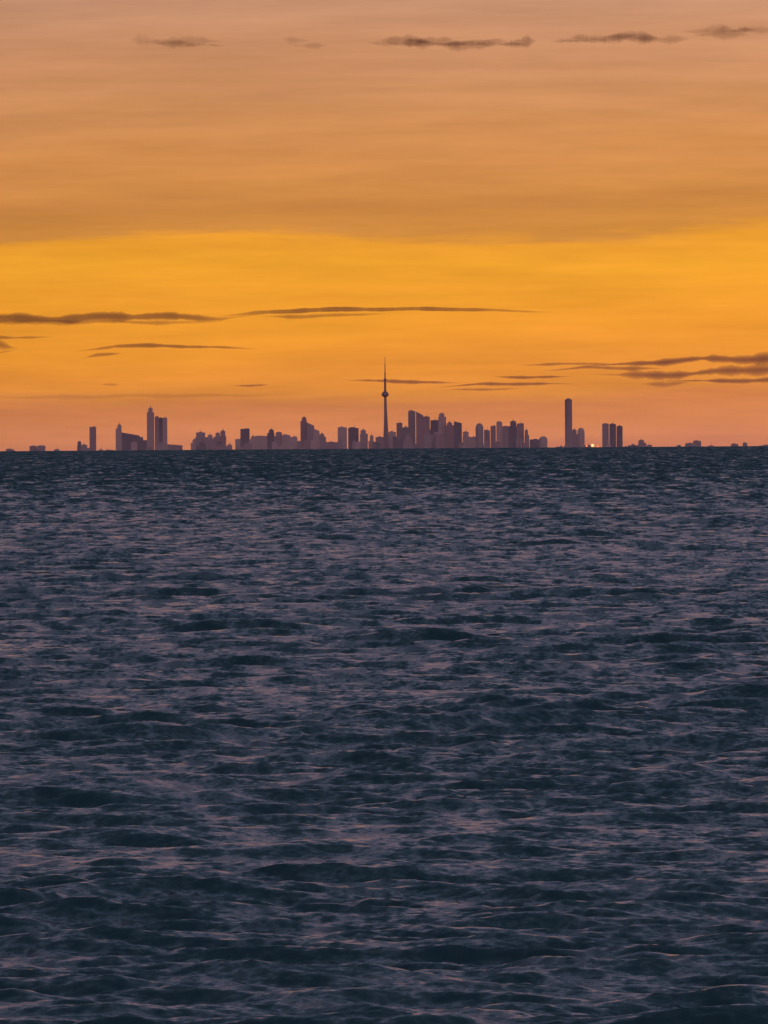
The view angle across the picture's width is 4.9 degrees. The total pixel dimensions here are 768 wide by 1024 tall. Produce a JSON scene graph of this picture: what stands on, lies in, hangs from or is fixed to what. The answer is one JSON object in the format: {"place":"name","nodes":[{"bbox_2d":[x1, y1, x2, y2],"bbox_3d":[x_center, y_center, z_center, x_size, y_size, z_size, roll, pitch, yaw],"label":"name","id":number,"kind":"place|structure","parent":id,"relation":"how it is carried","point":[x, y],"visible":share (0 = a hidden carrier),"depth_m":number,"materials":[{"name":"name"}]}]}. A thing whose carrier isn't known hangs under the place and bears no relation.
{"place":"outdoors","nodes":[
{"label":"outdoors","id":0,"kind":"place"},
{"bbox_2d":[0,446,767,1023],"bbox_3d":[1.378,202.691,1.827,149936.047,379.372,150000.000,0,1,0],"label":"lake water","id":1,"kind":"structure","parent":0,"point":[400,736],"depth_m":406.55,"materials":[{"name":"teal liquid"}]},
{"bbox_2d":[0,0,767,450],"label":"sky","id":2,"kind":"structure","parent":0,"point":[230,216],"materials":[{"name":"orange"}]},
{"bbox_3d":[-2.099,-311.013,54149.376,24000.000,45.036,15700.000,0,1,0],"label":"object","id":3,"kind":"structure","parent":0,"visible":0},
{"bbox_2d":[29,445,36,450],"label":"office building","id":4,"kind":"structure","parent":3,"relation":"on","point":[33,448],"depth_m":48019.77,"materials":[{"name":"brick"}]},
{"bbox_2d":[37,445,44,450],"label":"office building","id":5,"kind":"structure","parent":3,"relation":"on","point":[40,447],"depth_m":47969.23,"materials":[{"name":"concrete"}]},
{"bbox_2d":[77,441,80,450],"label":"office building","id":6,"kind":"structure","parent":3,"relation":"on","point":[79,446],"depth_m":48305.58,"materials":[{"name":"grey glass"}]},
{"bbox_2d":[80,444,89,450],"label":"office building","id":7,"kind":"structure","parent":3,"relation":"on","point":[83,447],"depth_m":48103.81,"materials":[{"name":"concrete"}]},
{"bbox_2d":[89,426,95,450],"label":"skyscraper","id":8,"kind":"structure","parent":3,"relation":"on","point":[92,433],"depth_m":47329.02,"materials":[{"name":"brick"}]},
{"bbox_2d":[116,422,121,449],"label":"skyscraper","id":9,"kind":"structure","parent":3,"relation":"on","point":[118,437],"depth_m":47803.02,"materials":[{"name":"stone"}]},
{"bbox_2d":[122,433,138,449],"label":"apartment tower","id":10,"kind":"structure","parent":3,"relation":"on","point":[127,439],"depth_m":48707.25,"materials":[{"name":"grey glass"}]},
{"bbox_2d":[131,440,136,449],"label":"office building","id":11,"kind":"structure","parent":3,"relation":"on","point":[133,445],"depth_m":46794.61,"materials":[{"name":"stone"}]},
{"bbox_2d":[133,436,146,449],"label":"apartment tower","id":12,"kind":"structure","parent":3,"relation":"on","point":[141,443],"depth_m":48164.14,"materials":[{"name":"grey glass"}]},
{"bbox_2d":[147,404,154,449],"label":"skyscraper","id":13,"kind":"structure","parent":3,"relation":"on","point":[150,428],"depth_m":49098.36,"materials":[{"name":"stone"}]},
{"bbox_2d":[155,416,158,449],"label":"skyscraper","id":14,"kind":"structure","parent":3,"relation":"on","point":[156,429],"depth_m":47197.16,"materials":[{"name":"brick"}]},
{"bbox_2d":[159,417,162,442],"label":"skyscraper","id":15,"kind":"structure","parent":3,"relation":"on","point":[160,430],"depth_m":48928.24,"materials":[{"name":"grey glass"}]},
{"bbox_2d":[157,443,165,449],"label":"office building","id":16,"kind":"structure","parent":3,"relation":"on","point":[161,446],"depth_m":46627.77,"materials":[{"name":"concrete"}]},
{"bbox_2d":[163,417,167,449],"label":"skyscraper","id":17,"kind":"structure","parent":3,"relation":"on","point":[164,429],"depth_m":47313.46,"materials":[{"name":"stone"}]},
{"bbox_2d":[167,444,182,449],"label":"office building","id":18,"kind":"structure","parent":3,"relation":"on","point":[174,447],"depth_m":48244.50,"materials":[{"name":"brick"}]},
{"bbox_2d":[191,439,194,449],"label":"apartment tower","id":19,"kind":"structure","parent":3,"relation":"on","point":[193,446],"depth_m":48413.48,"materials":[{"name":"stone"}]},
{"bbox_2d":[196,442,202,449],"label":"office building","id":20,"kind":"structure","parent":3,"relation":"on","point":[199,447],"depth_m":46963.56,"materials":[{"name":"grey glass"}]},
{"bbox_2d":[195,429,208,449],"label":"apartment tower","id":21,"kind":"structure","parent":3,"relation":"on","point":[200,437],"depth_m":47375.50,"materials":[{"name":"concrete"}]},
{"bbox_2d":[208,434,213,449],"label":"apartment tower","id":22,"kind":"structure","parent":3,"relation":"on","point":[211,442],"depth_m":48906.06,"materials":[{"name":"stone"}]},
{"bbox_2d":[214,432,219,445],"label":"apartment tower","id":23,"kind":"structure","parent":3,"relation":"on","point":[216,437],"depth_m":48817.49,"materials":[{"name":"concrete"}]},
{"bbox_2d":[219,430,225,445],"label":"apartment tower","id":24,"kind":"structure","parent":3,"relation":"on","point":[222,437],"depth_m":48072.21,"materials":[{"name":"brick"}]},
{"bbox_2d":[235,439,239,449],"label":"apartment tower","id":25,"kind":"structure","parent":3,"relation":"on","point":[237,444],"depth_m":48488.31,"materials":[{"name":"stone"}]},
{"bbox_2d":[240,428,249,446],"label":"apartment tower","id":26,"kind":"structure","parent":3,"relation":"on","point":[244,435],"depth_m":47530.66,"materials":[{"name":"grey glass"}]},
{"bbox_2d":[244,443,251,449],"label":"office building","id":27,"kind":"structure","parent":3,"relation":"on","point":[247,446],"depth_m":46647.71,"materials":[{"name":"brick"}]},
{"bbox_2d":[249,436,255,449],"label":"apartment tower","id":28,"kind":"structure","parent":3,"relation":"on","point":[252,440],"depth_m":47355.27,"materials":[{"name":"stone"}]},
{"bbox_2d":[255,436,266,448],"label":"apartment tower","id":29,"kind":"structure","parent":3,"relation":"on","point":[261,442],"depth_m":48769.69,"materials":[{"name":"stone"}]},
{"bbox_2d":[267,429,273,448],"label":"apartment tower","id":30,"kind":"structure","parent":3,"relation":"on","point":[270,437],"depth_m":47605.26,"materials":[{"name":"grey glass"}]},
{"bbox_2d":[272,442,276,448],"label":"office building","id":31,"kind":"structure","parent":3,"relation":"on","point":[274,445],"depth_m":46771.04,"materials":[{"name":"stone"}]},
{"bbox_2d":[274,432,281,448],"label":"apartment tower","id":32,"kind":"structure","parent":3,"relation":"on","point":[278,438],"depth_m":48936.02,"materials":[{"name":"brick"}]},
{"bbox_2d":[282,434,289,448],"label":"apartment tower","id":33,"kind":"structure","parent":3,"relation":"on","point":[285,439],"depth_m":47831.39,"materials":[{"name":"stone"}]},
{"bbox_2d":[289,436,296,448],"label":"apartment tower","id":34,"kind":"structure","parent":3,"relation":"on","point":[293,440],"depth_m":47267.60,"materials":[{"name":"stone"}]},
{"bbox_2d":[300,417,306,447],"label":"skyscraper","id":35,"kind":"structure","parent":3,"relation":"on","point":[303,428],"depth_m":49024.66,"materials":[{"name":"brick"}]},
{"bbox_2d":[303,440,310,448],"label":"office building","id":36,"kind":"structure","parent":3,"relation":"on","point":[306,444],"depth_m":46641.92,"materials":[{"name":"brick"}]},
{"bbox_2d":[307,423,313,440],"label":"skyscraper","id":37,"kind":"structure","parent":3,"relation":"on","point":[310,432],"depth_m":48977.13,"materials":[{"name":"concrete"}]},
{"bbox_2d":[311,440,314,448],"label":"office building","id":38,"kind":"structure","parent":3,"relation":"on","point":[312,444],"depth_m":46632.87,"materials":[{"name":"stone"}]},
{"bbox_2d":[314,429,319,448],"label":"apartment tower","id":39,"kind":"structure","parent":3,"relation":"on","point":[317,439],"depth_m":47467.94,"materials":[{"name":"stone"}]},
{"bbox_2d":[319,433,325,448],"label":"apartment tower","id":40,"kind":"structure","parent":3,"relation":"on","point":[322,441],"depth_m":48677.56,"materials":[{"name":"concrete"}]},
{"bbox_2d":[326,441,337,448],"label":"office building","id":41,"kind":"structure","parent":3,"relation":"on","point":[330,444],"depth_m":47210.20,"materials":[{"name":"brick"}]},
{"bbox_2d":[336,439,342,448],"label":"office building","id":42,"kind":"structure","parent":3,"relation":"on","point":[339,445],"depth_m":47077.44,"materials":[{"name":"concrete"}]},
{"bbox_2d":[338,426,346,448],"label":"skyscraper","id":43,"kind":"structure","parent":3,"relation":"on","point":[342,433],"depth_m":49015.44,"materials":[{"name":"stone"}]},
{"bbox_2d":[348,424,358,448],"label":"apartment tower","id":44,"kind":"structure","parent":3,"relation":"on","point":[353,433],"depth_m":47433.32,"materials":[{"name":"grey glass"}]},
{"bbox_2d":[355,441,359,448],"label":"office building","id":45,"kind":"structure","parent":3,"relation":"on","point":[357,444],"depth_m":46603.08,"materials":[{"name":"stone"}]},
{"bbox_2d":[360,429,367,448],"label":"apartment tower","id":46,"kind":"structure","parent":3,"relation":"on","point":[363,440],"depth_m":47362.54,"materials":[{"name":"concrete"}]},
{"bbox_2d":[368,434,373,448],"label":"apartment tower","id":47,"kind":"structure","parent":3,"relation":"on","point":[370,442],"depth_m":48094.60,"materials":[{"name":"stone"}]},
{"bbox_2d":[372,436,384,448],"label":"apartment tower","id":48,"kind":"structure","parent":3,"relation":"on","point":[380,439],"depth_m":47575.18,"materials":[{"name":"brick"}]},
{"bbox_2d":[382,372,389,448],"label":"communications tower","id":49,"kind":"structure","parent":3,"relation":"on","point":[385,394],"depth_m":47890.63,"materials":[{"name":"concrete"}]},
{"bbox_2d":[389,431,395,448],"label":"apartment tower","id":50,"kind":"structure","parent":3,"relation":"on","point":[391,434],"depth_m":48269.69,"materials":[{"name":"stone"}]},
{"bbox_2d":[393,436,396,448],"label":"apartment tower","id":51,"kind":"structure","parent":3,"relation":"on","point":[394,442],"depth_m":46829.22,"materials":[{"name":"grey glass"}]},
{"bbox_2d":[396,423,402,438],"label":"skyscraper","id":52,"kind":"structure","parent":3,"relation":"on","point":[399,430],"depth_m":47881.73,"materials":[{"name":"concrete"}]},
{"bbox_2d":[397,438,403,447],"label":"office building","id":53,"kind":"structure","parent":3,"relation":"on","point":[400,443],"depth_m":46512.94,"materials":[{"name":"grey glass"}]},
{"bbox_2d":[402,426,407,439],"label":"apartment tower","id":54,"kind":"structure","parent":3,"relation":"on","point":[404,431],"depth_m":47945.68,"materials":[{"name":"concrete"}]},
{"bbox_2d":[403,433,411,447],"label":"apartment tower","id":55,"kind":"structure","parent":3,"relation":"on","point":[407,442],"depth_m":46504.24,"materials":[{"name":"concrete"}]},
{"bbox_2d":[408,410,415,443],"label":"skyscraper","id":56,"kind":"structure","parent":3,"relation":"on","point":[411,423],"depth_m":47703.47,"materials":[{"name":"concrete"}]},
{"bbox_2d":[416,412,423,447],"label":"skyscraper","id":57,"kind":"structure","parent":3,"relation":"on","point":[419,428],"depth_m":47618.90,"materials":[{"name":"brick"}]},
{"bbox_2d":[423,416,429,447],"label":"skyscraper","id":58,"kind":"structure","parent":3,"relation":"on","point":[426,425],"depth_m":48189.59,"materials":[{"name":"brick"}]},
{"bbox_2d":[424,434,430,447],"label":"apartment tower","id":59,"kind":"structure","parent":3,"relation":"on","point":[427,440],"depth_m":46880.74,"materials":[{"name":"concrete"}]},
{"bbox_2d":[431,434,435,447],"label":"apartment tower","id":60,"kind":"structure","parent":3,"relation":"on","point":[433,440],"depth_m":46610.17,"materials":[{"name":"concrete"}]},
{"bbox_2d":[430,420,437,434],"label":"skyscraper","id":61,"kind":"structure","parent":3,"relation":"on","point":[433,426],"depth_m":47777.23,"materials":[{"name":"grey glass"}]},
{"bbox_2d":[436,433,444,447],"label":"apartment tower","id":62,"kind":"structure","parent":3,"relation":"on","point":[439,440],"depth_m":46552.97,"materials":[{"name":"brick"}]},
{"bbox_2d":[438,413,445,447],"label":"skyscraper","id":63,"kind":"structure","parent":3,"relation":"on","point":[441,423],"depth_m":48705.36,"materials":[{"name":"stone"}]},
{"bbox_2d":[446,420,453,447],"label":"skyscraper","id":64,"kind":"structure","parent":3,"relation":"on","point":[449,431],"depth_m":48684.12,"materials":[{"name":"brick"}]},
{"bbox_2d":[447,441,453,447],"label":"office building","id":65,"kind":"structure","parent":3,"relation":"on","point":[449,444],"depth_m":47062.14,"materials":[{"name":"brick"}]},
{"bbox_2d":[454,421,461,447],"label":"skyscraper","id":66,"kind":"structure","parent":3,"relation":"on","point":[457,432],"depth_m":48433.55,"materials":[{"name":"grey glass"}]},
{"bbox_2d":[462,431,470,447],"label":"apartment tower","id":67,"kind":"structure","parent":3,"relation":"on","point":[466,438],"depth_m":47706.29,"materials":[{"name":"stone"}]},
{"bbox_2d":[471,435,475,447],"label":"apartment tower","id":68,"kind":"structure","parent":3,"relation":"on","point":[473,441],"depth_m":48482.79,"materials":[{"name":"stone"}]},
{"bbox_2d":[476,423,482,447],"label":"skyscraper","id":69,"kind":"structure","parent":3,"relation":"on","point":[479,435],"depth_m":47335.48,"materials":[{"name":"concrete"}]},
{"bbox_2d":[483,440,488,447],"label":"office building","id":70,"kind":"structure","parent":3,"relation":"on","point":[486,445],"depth_m":46812.37,"materials":[{"name":"concrete"}]},
{"bbox_2d":[484,427,489,447],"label":"apartment tower","id":71,"kind":"structure","parent":3,"relation":"on","point":[487,434],"depth_m":47451.33,"materials":[{"name":"concrete"}]},
{"bbox_2d":[490,425,495,447],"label":"apartment tower","id":72,"kind":"structure","parent":3,"relation":"on","point":[493,433],"depth_m":48120.42,"materials":[{"name":"brick"}]},
{"bbox_2d":[492,441,500,447],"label":"office building","id":73,"kind":"structure","parent":3,"relation":"on","point":[496,444],"depth_m":46886.89,"materials":[{"name":"brick"}]},
{"bbox_2d":[496,421,502,445],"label":"skyscraper","id":74,"kind":"structure","parent":3,"relation":"on","point":[499,430],"depth_m":47336.98,"materials":[{"name":"stone"}]},
{"bbox_2d":[502,426,507,447],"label":"apartment tower","id":75,"kind":"structure","parent":3,"relation":"on","point":[505,436],"depth_m":47363.39,"materials":[{"name":"concrete"}]},
{"bbox_2d":[508,441,515,447],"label":"office building","id":76,"kind":"structure","parent":3,"relation":"on","point":[512,444],"depth_m":46594.53,"materials":[{"name":"grey glass"}]},
{"bbox_2d":[508,421,516,441],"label":"skyscraper","id":77,"kind":"structure","parent":3,"relation":"on","point":[512,429],"depth_m":48949.11,"materials":[{"name":"grey glass"}]},
{"bbox_2d":[516,439,522,447],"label":"office building","id":78,"kind":"structure","parent":3,"relation":"on","point":[518,441],"depth_m":46565.86,"materials":[{"name":"concrete"}]},
{"bbox_2d":[516,423,523,442],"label":"skyscraper","id":79,"kind":"structure","parent":3,"relation":"on","point":[520,430],"depth_m":47810.30,"materials":[{"name":"brick"}]},
{"bbox_2d":[520,443,527,447],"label":"office building","id":80,"kind":"structure","parent":3,"relation":"on","point":[523,445],"depth_m":46552.44,"materials":[{"name":"brick"}]},
{"bbox_2d":[525,428,528,447],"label":"apartment tower","id":81,"kind":"structure","parent":3,"relation":"on","point":[526,436],"depth_m":47767.91,"materials":[{"name":"concrete"}]},
{"bbox_2d":[530,439,538,447],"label":"office building","id":82,"kind":"structure","parent":3,"relation":"on","point":[534,443],"depth_m":47470.14,"materials":[{"name":"grey glass"}]},
{"bbox_2d":[539,436,546,447],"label":"apartment tower","id":83,"kind":"structure","parent":3,"relation":"on","point":[542,441],"depth_m":48947.55,"materials":[{"name":"stone"}]},
{"bbox_2d":[565,398,571,446],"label":"skyscraper","id":84,"kind":"structure","parent":3,"relation":"on","point":[568,421],"depth_m":47776.84,"materials":[{"name":"concrete"}]},
{"bbox_2d":[572,429,577,446],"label":"apartment tower","id":85,"kind":"structure","parent":3,"relation":"on","point":[574,438],"depth_m":47997.14,"materials":[{"name":"concrete"}]},
{"bbox_2d":[577,428,584,446],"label":"apartment tower","id":86,"kind":"structure","parent":3,"relation":"on","point":[581,437],"depth_m":49174.42,"materials":[{"name":"stone"}]},
{"bbox_2d":[602,423,608,446],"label":"skyscraper","id":87,"kind":"structure","parent":3,"relation":"on","point":[605,434],"depth_m":48676.02,"materials":[{"name":"concrete"}]},
{"bbox_2d":[609,423,615,446],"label":"skyscraper","id":88,"kind":"structure","parent":3,"relation":"on","point":[612,434],"depth_m":48188.29,"materials":[{"name":"grey glass"}]},
{"bbox_2d":[616,425,622,446],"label":"apartment tower","id":89,"kind":"structure","parent":3,"relation":"on","point":[619,437],"depth_m":47806.22,"materials":[{"name":"grey glass"}]},
{"bbox_2d":[638,440,645,446],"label":"office building","id":90,"kind":"structure","parent":3,"relation":"on","point":[641,443],"depth_m":47347.90,"materials":[{"name":"brick"}]},
{"bbox_2d":[693,440,700,445],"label":"office building","id":91,"kind":"structure","parent":3,"relation":"on","point":[696,443],"depth_m":47565.04,"materials":[{"name":"concrete"}]}
]}

